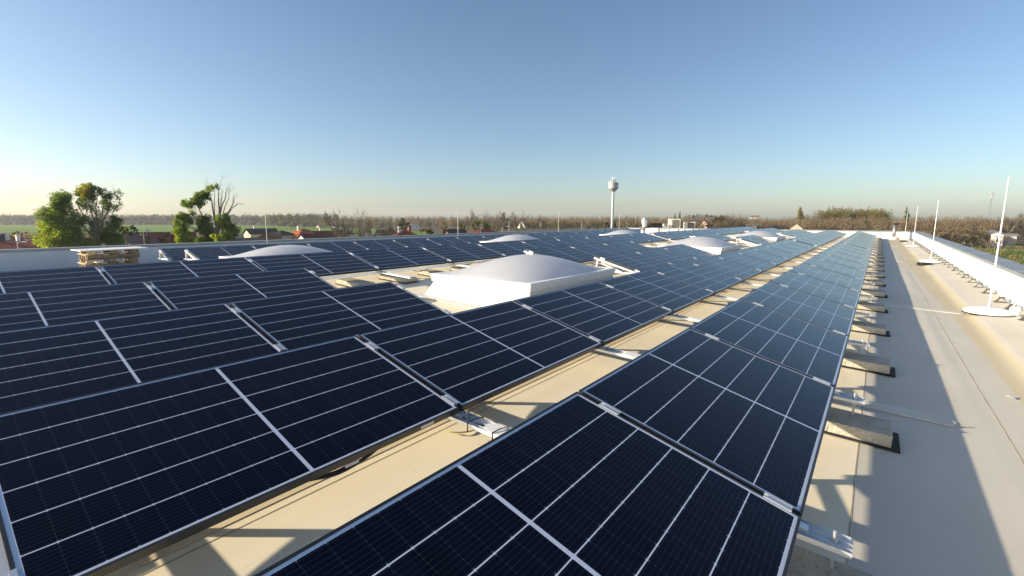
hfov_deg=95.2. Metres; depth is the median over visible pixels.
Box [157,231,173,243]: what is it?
bare bush
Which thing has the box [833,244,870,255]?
solar panel
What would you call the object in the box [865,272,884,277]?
ballast block
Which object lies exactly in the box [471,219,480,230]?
bush
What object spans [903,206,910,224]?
poplar
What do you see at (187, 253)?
mounting frame
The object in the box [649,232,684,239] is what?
solar panel
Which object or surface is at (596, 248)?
solar panel
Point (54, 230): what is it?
broadleaf tree
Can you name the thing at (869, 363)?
ballast block
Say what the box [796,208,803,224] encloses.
poplar
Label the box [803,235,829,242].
solar panel
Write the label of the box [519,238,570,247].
solar panel
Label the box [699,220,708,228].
house
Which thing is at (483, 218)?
bare tree
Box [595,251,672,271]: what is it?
solar panel
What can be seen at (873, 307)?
ballast block
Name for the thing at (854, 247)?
solar panel
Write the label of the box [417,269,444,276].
ballast block
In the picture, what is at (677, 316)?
mounting frame
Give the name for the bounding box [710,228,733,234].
solar panel
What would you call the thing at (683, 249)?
solar panel
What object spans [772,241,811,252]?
solar panel
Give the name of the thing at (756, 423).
solar panel
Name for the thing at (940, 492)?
warehouse
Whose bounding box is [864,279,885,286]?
ballast block
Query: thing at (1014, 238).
shed
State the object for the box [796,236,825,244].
solar panel
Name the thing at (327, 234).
house
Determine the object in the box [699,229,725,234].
solar panel
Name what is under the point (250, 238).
shed
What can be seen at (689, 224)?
air conditioner
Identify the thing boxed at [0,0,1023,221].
sky
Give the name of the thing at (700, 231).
solar panel
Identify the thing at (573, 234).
solar panel
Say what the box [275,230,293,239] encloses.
house
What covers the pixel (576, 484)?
solar panel
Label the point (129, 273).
solar panel
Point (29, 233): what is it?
ploughed field
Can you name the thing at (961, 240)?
scrub
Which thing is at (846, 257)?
solar panel
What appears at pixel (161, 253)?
mounting frame
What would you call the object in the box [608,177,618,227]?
water tower
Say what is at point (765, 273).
mounting frame
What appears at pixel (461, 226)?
bush
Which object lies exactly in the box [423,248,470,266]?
mounting frame
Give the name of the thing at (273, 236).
shed
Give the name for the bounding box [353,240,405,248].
solar panel
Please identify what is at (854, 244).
solar panel
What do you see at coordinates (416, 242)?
solar panel
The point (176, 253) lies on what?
solar panel
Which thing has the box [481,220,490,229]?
bush
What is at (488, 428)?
mounting frame
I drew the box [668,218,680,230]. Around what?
air conditioner
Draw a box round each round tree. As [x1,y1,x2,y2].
[10,231,31,239]
[711,216,726,227]
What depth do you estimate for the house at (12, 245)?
88.43 m
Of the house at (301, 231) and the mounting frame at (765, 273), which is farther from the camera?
the house at (301, 231)
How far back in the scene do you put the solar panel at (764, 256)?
11.92 m
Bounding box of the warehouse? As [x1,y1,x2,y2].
[0,228,1023,575]
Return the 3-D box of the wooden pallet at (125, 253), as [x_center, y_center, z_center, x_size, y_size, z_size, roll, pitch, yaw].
[-11.171,-0.961,12.978,0.918,0.230,1.190,6,11,36]
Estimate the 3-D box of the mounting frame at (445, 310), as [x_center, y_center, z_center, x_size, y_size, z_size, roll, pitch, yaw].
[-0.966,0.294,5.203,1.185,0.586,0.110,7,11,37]
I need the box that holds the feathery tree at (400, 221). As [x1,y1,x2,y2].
[397,217,409,230]
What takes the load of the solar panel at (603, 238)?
on the mounting frame
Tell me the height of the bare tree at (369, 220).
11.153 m
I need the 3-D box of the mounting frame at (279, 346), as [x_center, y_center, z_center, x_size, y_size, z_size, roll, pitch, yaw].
[-1.783,0.412,3.588,1.880,0.344,0.116,7,11,37]
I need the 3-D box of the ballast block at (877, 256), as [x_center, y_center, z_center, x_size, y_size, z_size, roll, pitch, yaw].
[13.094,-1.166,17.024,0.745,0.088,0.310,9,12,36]
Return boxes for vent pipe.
[889,223,899,239]
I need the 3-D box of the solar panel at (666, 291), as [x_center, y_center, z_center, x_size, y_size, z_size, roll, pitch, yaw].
[2.037,0.006,6.440,1.038,0.036,1.755,24,21,33]
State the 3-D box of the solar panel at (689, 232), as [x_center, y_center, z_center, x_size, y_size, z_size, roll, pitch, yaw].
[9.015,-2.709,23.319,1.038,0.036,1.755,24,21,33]
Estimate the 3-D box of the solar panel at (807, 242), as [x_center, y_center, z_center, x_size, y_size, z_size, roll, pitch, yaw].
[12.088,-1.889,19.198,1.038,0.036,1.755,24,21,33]
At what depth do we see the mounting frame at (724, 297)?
6.78 m
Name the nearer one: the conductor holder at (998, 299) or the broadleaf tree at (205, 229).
the conductor holder at (998, 299)
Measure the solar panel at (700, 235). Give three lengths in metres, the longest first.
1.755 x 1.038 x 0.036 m
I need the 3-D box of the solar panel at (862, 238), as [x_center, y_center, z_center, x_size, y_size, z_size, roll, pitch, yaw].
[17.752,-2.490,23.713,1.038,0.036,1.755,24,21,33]
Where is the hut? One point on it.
(990, 233)
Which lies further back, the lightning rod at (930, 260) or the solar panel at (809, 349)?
the lightning rod at (930, 260)
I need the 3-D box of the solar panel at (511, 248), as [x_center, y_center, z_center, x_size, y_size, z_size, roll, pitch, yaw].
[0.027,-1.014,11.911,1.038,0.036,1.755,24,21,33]
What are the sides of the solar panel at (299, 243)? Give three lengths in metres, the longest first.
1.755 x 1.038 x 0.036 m
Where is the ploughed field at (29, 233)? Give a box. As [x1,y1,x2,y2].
[0,232,231,239]
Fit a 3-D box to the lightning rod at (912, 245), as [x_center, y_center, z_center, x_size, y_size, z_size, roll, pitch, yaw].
[19.914,-3.019,23.082,0.592,2.000,0.592,7,11,37]
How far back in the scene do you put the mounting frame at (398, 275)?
7.88 m
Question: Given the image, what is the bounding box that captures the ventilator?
[640,218,646,232]
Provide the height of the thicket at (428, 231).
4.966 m
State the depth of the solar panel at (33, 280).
5.39 m
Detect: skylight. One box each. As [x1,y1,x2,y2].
[219,245,332,257]
[413,254,615,308]
[480,235,537,242]
[599,230,636,234]
[657,237,741,254]
[730,231,785,245]
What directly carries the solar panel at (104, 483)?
on the mounting frame at (4, 569)
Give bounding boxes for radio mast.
[987,192,993,220]
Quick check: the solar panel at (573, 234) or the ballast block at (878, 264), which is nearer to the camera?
the ballast block at (878, 264)
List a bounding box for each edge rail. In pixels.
[320,241,665,279]
[581,261,600,264]
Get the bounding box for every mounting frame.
[0,535,18,575]
[158,250,172,260]
[184,250,199,259]
[231,307,285,350]
[350,253,414,278]
[365,341,509,437]
[397,285,451,313]
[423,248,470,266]
[522,304,640,358]
[594,257,639,273]
[599,401,853,568]
[607,284,702,321]
[658,272,739,299]
[695,264,763,285]
[705,333,864,414]
[719,257,779,275]
[735,238,761,245]
[753,302,869,354]
[780,284,871,322]
[800,273,873,302]
[813,265,874,289]
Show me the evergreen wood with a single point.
(837, 213)
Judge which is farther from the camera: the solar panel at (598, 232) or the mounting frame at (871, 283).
the solar panel at (598, 232)
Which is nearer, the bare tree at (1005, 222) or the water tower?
the bare tree at (1005, 222)
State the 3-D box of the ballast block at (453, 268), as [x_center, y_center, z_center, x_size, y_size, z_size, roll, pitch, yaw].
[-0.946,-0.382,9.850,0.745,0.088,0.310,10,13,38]
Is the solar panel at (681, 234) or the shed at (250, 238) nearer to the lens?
the solar panel at (681, 234)
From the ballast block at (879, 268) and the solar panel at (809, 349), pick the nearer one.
the solar panel at (809, 349)
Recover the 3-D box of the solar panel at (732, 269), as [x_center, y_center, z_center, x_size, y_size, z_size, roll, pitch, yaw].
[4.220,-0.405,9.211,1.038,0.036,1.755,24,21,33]
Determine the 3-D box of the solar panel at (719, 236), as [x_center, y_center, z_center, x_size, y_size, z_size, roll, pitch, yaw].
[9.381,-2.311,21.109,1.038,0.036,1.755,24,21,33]
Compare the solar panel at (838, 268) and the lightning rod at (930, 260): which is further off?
the lightning rod at (930, 260)
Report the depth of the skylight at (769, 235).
21.43 m
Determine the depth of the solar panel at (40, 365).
3.13 m
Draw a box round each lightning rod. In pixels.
[905,208,919,246]
[919,200,941,263]
[961,177,1015,316]
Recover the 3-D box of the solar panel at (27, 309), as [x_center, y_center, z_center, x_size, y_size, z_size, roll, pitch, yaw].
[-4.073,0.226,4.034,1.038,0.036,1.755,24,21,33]
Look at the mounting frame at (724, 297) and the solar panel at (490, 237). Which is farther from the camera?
the solar panel at (490, 237)
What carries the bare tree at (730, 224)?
on the ground at (1020, 240)
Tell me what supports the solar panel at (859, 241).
on the mounting frame
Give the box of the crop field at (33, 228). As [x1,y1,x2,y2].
[0,225,435,235]
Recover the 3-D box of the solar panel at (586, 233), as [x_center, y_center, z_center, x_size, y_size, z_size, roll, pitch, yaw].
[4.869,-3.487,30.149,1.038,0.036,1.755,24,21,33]
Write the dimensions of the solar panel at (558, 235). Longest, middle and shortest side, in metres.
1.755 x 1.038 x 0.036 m
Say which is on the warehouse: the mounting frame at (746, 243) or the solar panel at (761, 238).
the mounting frame at (746, 243)
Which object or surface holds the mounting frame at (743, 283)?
on the warehouse
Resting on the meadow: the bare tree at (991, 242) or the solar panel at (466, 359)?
the bare tree at (991, 242)
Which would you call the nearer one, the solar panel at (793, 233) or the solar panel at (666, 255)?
the solar panel at (666, 255)
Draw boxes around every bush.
[144,235,150,243]
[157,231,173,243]
[458,223,465,228]
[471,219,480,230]
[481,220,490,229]
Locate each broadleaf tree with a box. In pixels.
[29,182,125,247]
[171,174,243,242]
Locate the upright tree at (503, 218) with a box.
[500,212,507,229]
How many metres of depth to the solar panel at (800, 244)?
17.48 m
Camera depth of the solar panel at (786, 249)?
14.70 m
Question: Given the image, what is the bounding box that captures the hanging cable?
[310,451,375,481]
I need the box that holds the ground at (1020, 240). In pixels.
[0,221,1023,247]
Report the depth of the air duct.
35.87 m
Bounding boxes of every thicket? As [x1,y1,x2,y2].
[419,227,433,233]
[532,219,547,230]
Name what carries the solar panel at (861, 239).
on the mounting frame
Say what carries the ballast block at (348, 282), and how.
on the warehouse
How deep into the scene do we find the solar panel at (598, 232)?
31.53 m
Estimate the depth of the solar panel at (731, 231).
28.84 m
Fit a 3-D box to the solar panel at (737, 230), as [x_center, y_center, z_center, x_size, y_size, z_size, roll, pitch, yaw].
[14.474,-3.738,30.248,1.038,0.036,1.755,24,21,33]
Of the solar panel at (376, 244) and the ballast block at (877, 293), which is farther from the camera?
the solar panel at (376, 244)
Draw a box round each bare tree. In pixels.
[321,210,400,237]
[331,213,378,236]
[466,209,483,230]
[469,213,491,226]
[495,209,527,231]
[713,211,743,227]
[724,214,747,226]
[805,210,824,224]
[980,239,997,251]
[990,231,1017,252]
[991,211,1023,233]
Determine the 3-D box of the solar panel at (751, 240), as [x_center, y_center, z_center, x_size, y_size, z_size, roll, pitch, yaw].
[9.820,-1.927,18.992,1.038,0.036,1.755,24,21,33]
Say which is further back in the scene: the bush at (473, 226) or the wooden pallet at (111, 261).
the bush at (473, 226)
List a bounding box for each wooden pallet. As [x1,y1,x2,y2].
[77,249,140,259]
[77,257,140,267]
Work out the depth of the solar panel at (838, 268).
9.66 m
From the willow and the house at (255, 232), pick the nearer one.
the willow
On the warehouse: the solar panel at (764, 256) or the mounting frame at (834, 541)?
the mounting frame at (834, 541)
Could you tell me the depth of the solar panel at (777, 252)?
13.32 m
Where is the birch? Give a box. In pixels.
[340,208,373,236]
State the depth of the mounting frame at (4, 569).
1.43 m
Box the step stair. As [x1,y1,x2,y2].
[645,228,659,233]
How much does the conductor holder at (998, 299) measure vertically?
0.092 m
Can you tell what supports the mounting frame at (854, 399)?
on the warehouse
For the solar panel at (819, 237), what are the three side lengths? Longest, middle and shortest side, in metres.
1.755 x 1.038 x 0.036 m
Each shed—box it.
[230,237,265,240]
[258,232,283,239]
[990,233,1003,246]
[994,233,1018,246]
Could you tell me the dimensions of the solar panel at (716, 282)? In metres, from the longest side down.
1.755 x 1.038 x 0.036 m
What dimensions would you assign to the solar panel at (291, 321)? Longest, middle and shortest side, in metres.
1.755 x 1.040 x 0.036 m
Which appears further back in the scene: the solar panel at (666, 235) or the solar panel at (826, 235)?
the solar panel at (826, 235)
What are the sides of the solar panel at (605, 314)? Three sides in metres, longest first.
1.755 x 1.040 x 0.036 m
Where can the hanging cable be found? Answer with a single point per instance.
(345, 468)
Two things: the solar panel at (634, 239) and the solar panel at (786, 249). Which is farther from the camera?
the solar panel at (634, 239)
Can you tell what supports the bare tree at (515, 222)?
on the ground at (1020, 240)
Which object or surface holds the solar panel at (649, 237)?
on the mounting frame
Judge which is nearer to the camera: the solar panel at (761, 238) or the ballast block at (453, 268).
the ballast block at (453, 268)
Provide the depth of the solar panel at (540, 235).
25.96 m
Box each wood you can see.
[0,213,305,224]
[262,213,391,227]
[312,215,796,230]
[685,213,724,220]
[791,214,1023,244]
[815,206,893,228]
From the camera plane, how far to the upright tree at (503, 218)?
150.26 m
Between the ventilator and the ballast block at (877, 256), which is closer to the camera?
the ballast block at (877, 256)
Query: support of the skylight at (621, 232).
on the warehouse
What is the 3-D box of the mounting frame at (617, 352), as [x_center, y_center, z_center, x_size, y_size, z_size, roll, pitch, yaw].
[0.735,0.403,4.110,1.880,0.344,0.116,7,11,37]
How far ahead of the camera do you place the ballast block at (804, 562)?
1.77 m
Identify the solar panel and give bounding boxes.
[0,266,111,293]
[0,281,172,331]
[0,303,281,413]
[0,335,458,575]
[99,257,264,283]
[147,268,335,308]
[160,246,223,260]
[185,246,256,259]
[224,244,276,246]
[228,282,447,350]
[246,251,378,276]
[253,243,311,248]
[254,392,801,575]
[283,242,322,243]
[307,241,366,251]
[347,246,451,270]
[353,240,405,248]
[357,300,602,410]
[393,238,439,246]
[420,243,505,262]
[426,237,467,244]
[456,236,489,242]
[476,240,536,256]
[483,235,504,239]
[513,281,673,345]
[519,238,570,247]
[525,245,595,262]
[526,233,554,238]
[543,232,570,237]
[554,237,599,244]
[559,232,584,236]
[567,243,623,254]
[577,231,598,235]
[579,328,835,515]
[583,235,622,241]
[588,231,605,234]
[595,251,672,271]
[598,270,714,313]
[600,240,648,250]
[608,234,651,243]
[629,233,667,241]
[632,247,695,263]
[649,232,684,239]
[651,262,742,293]
[661,244,715,258]
[666,231,690,238]
[679,230,699,234]
[687,256,762,281]
[689,298,848,386]
[690,230,708,233]
[690,234,725,240]
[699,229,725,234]
[705,233,735,240]
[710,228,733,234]
[714,251,776,271]
[717,228,740,233]
[726,228,744,232]
[734,248,788,265]
[735,236,769,244]
[741,282,855,335]
[748,235,776,242]
[750,245,797,259]
[763,243,805,255]
[770,270,860,308]
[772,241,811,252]
[776,231,798,236]
[781,239,816,249]
[783,231,803,235]
[787,230,807,234]
[790,237,822,246]
[790,263,863,291]
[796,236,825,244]
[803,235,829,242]
[803,257,865,279]
[808,234,832,240]
[812,233,834,239]
[814,253,867,271]
[815,233,836,238]
[817,232,838,237]
[821,249,868,264]
[828,246,869,259]
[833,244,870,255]
[837,242,871,252]
[840,240,871,249]
[844,239,872,247]
[845,237,872,244]
[848,236,873,243]
[851,235,873,241]
[852,234,874,240]
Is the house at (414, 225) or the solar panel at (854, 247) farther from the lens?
the house at (414, 225)
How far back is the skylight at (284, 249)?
11.58 m
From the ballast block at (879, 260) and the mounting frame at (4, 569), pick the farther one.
the ballast block at (879, 260)
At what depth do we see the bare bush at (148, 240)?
65.96 m
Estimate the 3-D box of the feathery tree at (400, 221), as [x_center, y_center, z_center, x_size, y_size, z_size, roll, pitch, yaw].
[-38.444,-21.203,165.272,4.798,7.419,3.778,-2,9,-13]
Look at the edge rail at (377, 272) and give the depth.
8.58 m
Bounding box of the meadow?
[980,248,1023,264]
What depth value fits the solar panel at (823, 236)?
24.79 m
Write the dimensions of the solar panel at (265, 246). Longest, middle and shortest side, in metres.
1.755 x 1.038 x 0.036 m
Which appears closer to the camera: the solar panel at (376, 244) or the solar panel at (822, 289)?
the solar panel at (822, 289)
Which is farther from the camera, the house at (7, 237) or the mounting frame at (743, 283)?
the house at (7, 237)
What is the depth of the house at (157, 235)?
111.24 m
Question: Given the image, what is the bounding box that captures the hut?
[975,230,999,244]
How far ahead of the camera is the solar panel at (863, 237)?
25.14 m
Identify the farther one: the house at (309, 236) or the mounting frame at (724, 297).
the house at (309, 236)
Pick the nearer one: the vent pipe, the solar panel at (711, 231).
the solar panel at (711, 231)
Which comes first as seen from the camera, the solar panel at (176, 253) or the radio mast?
the solar panel at (176, 253)
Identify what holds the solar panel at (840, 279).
on the mounting frame at (871, 283)
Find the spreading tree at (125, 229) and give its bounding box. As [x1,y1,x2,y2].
[118,225,137,244]
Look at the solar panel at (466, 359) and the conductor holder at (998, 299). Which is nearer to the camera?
the solar panel at (466, 359)
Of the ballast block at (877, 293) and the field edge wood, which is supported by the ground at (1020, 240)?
the field edge wood
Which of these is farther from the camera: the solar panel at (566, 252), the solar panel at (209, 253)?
the solar panel at (209, 253)
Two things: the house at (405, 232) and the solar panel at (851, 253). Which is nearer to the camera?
the solar panel at (851, 253)
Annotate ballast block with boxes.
[335,277,374,286]
[378,274,418,283]
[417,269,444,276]
[449,266,466,270]
[786,545,872,575]
[824,407,899,452]
[841,351,895,376]
[851,320,889,336]
[857,301,887,312]
[861,288,887,297]
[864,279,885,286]
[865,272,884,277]
[867,266,884,271]
[868,261,884,265]
[869,258,883,261]
[870,255,882,257]
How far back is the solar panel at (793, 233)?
27.68 m
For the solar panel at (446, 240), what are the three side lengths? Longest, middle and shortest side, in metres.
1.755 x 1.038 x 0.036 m
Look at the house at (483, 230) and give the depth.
115.40 m
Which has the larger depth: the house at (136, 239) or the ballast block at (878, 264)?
the house at (136, 239)
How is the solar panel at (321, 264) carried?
on the mounting frame at (398, 275)
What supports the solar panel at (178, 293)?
on the mounting frame
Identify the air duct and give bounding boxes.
[646,223,668,231]
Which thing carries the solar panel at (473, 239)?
on the mounting frame
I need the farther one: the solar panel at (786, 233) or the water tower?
the water tower
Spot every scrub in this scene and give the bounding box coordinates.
[955,237,966,244]
[967,234,976,246]
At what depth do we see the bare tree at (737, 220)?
171.12 m
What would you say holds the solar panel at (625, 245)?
on the mounting frame
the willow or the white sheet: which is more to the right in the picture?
the willow
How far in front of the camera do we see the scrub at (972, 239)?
149.76 m
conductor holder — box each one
[993,297,1007,302]
[1003,304,1016,309]
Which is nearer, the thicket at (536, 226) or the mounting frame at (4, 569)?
the mounting frame at (4, 569)
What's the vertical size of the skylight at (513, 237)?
0.640 m
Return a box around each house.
[0,234,23,240]
[0,241,34,248]
[5,235,25,240]
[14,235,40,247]
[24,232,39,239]
[101,233,166,245]
[132,229,196,243]
[242,226,277,237]
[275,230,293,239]
[290,226,311,238]
[296,233,325,238]
[311,228,341,237]
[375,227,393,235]
[391,226,417,235]
[409,223,419,228]
[443,229,467,233]
[470,228,495,232]
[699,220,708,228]
[790,223,803,229]
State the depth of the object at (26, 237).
147.56 m
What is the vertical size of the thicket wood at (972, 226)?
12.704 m
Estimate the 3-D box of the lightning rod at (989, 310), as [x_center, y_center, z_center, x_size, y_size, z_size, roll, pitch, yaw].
[7.116,-0.606,6.839,0.592,2.000,0.592,7,11,37]
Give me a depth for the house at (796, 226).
149.54 m
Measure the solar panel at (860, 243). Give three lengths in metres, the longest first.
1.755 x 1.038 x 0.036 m
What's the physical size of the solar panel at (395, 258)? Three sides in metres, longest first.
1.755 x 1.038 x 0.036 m
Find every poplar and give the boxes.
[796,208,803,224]
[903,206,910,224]
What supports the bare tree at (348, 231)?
on the ground at (1020, 240)
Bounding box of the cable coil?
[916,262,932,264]
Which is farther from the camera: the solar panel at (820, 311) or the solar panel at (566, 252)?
the solar panel at (566, 252)
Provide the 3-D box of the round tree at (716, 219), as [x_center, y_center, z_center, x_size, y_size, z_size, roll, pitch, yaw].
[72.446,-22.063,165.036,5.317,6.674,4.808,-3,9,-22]
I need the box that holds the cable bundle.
[446,414,508,438]
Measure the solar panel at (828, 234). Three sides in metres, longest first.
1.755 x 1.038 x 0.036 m
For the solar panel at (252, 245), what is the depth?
15.99 m
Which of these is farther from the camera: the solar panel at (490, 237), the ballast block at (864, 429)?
the solar panel at (490, 237)
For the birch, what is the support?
on the ground at (1020, 240)
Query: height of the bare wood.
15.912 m
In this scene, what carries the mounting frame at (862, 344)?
on the warehouse
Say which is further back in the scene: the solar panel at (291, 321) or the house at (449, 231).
the house at (449, 231)
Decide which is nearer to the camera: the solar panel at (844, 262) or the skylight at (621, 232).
the solar panel at (844, 262)
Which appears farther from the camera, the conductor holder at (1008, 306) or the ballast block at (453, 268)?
the ballast block at (453, 268)
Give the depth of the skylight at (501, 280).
6.83 m
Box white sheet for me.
[70,246,147,251]
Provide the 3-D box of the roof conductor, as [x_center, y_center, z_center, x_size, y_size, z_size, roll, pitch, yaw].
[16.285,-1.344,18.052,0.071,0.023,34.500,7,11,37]
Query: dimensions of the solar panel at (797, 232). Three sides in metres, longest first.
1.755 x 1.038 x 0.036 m
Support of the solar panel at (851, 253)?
on the mounting frame
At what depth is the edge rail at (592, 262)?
10.62 m
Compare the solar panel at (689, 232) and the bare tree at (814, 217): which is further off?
the bare tree at (814, 217)
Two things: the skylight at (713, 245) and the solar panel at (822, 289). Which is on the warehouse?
the skylight at (713, 245)
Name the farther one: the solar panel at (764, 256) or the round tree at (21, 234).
the round tree at (21, 234)
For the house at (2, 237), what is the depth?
129.39 m
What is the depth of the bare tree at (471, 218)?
211.87 m
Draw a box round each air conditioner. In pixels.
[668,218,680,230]
[683,221,694,229]
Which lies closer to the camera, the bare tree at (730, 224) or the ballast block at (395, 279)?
the ballast block at (395, 279)
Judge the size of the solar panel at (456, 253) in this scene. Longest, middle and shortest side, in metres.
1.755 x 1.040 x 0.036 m
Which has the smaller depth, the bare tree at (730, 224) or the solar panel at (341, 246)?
the solar panel at (341, 246)
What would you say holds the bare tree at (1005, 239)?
on the meadow
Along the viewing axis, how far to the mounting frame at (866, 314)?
5.92 m
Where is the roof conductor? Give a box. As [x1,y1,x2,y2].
[919,243,1023,312]
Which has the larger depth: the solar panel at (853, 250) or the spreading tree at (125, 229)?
the spreading tree at (125, 229)
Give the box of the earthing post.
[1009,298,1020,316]
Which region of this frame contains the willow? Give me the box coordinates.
[440,221,447,232]
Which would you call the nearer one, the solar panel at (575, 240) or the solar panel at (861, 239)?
the solar panel at (575, 240)
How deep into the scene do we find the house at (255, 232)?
170.11 m
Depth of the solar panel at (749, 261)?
10.53 m
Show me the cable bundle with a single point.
(467, 431)
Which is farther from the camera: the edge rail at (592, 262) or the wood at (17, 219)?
the wood at (17, 219)
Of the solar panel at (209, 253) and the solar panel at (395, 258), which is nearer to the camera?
the solar panel at (395, 258)

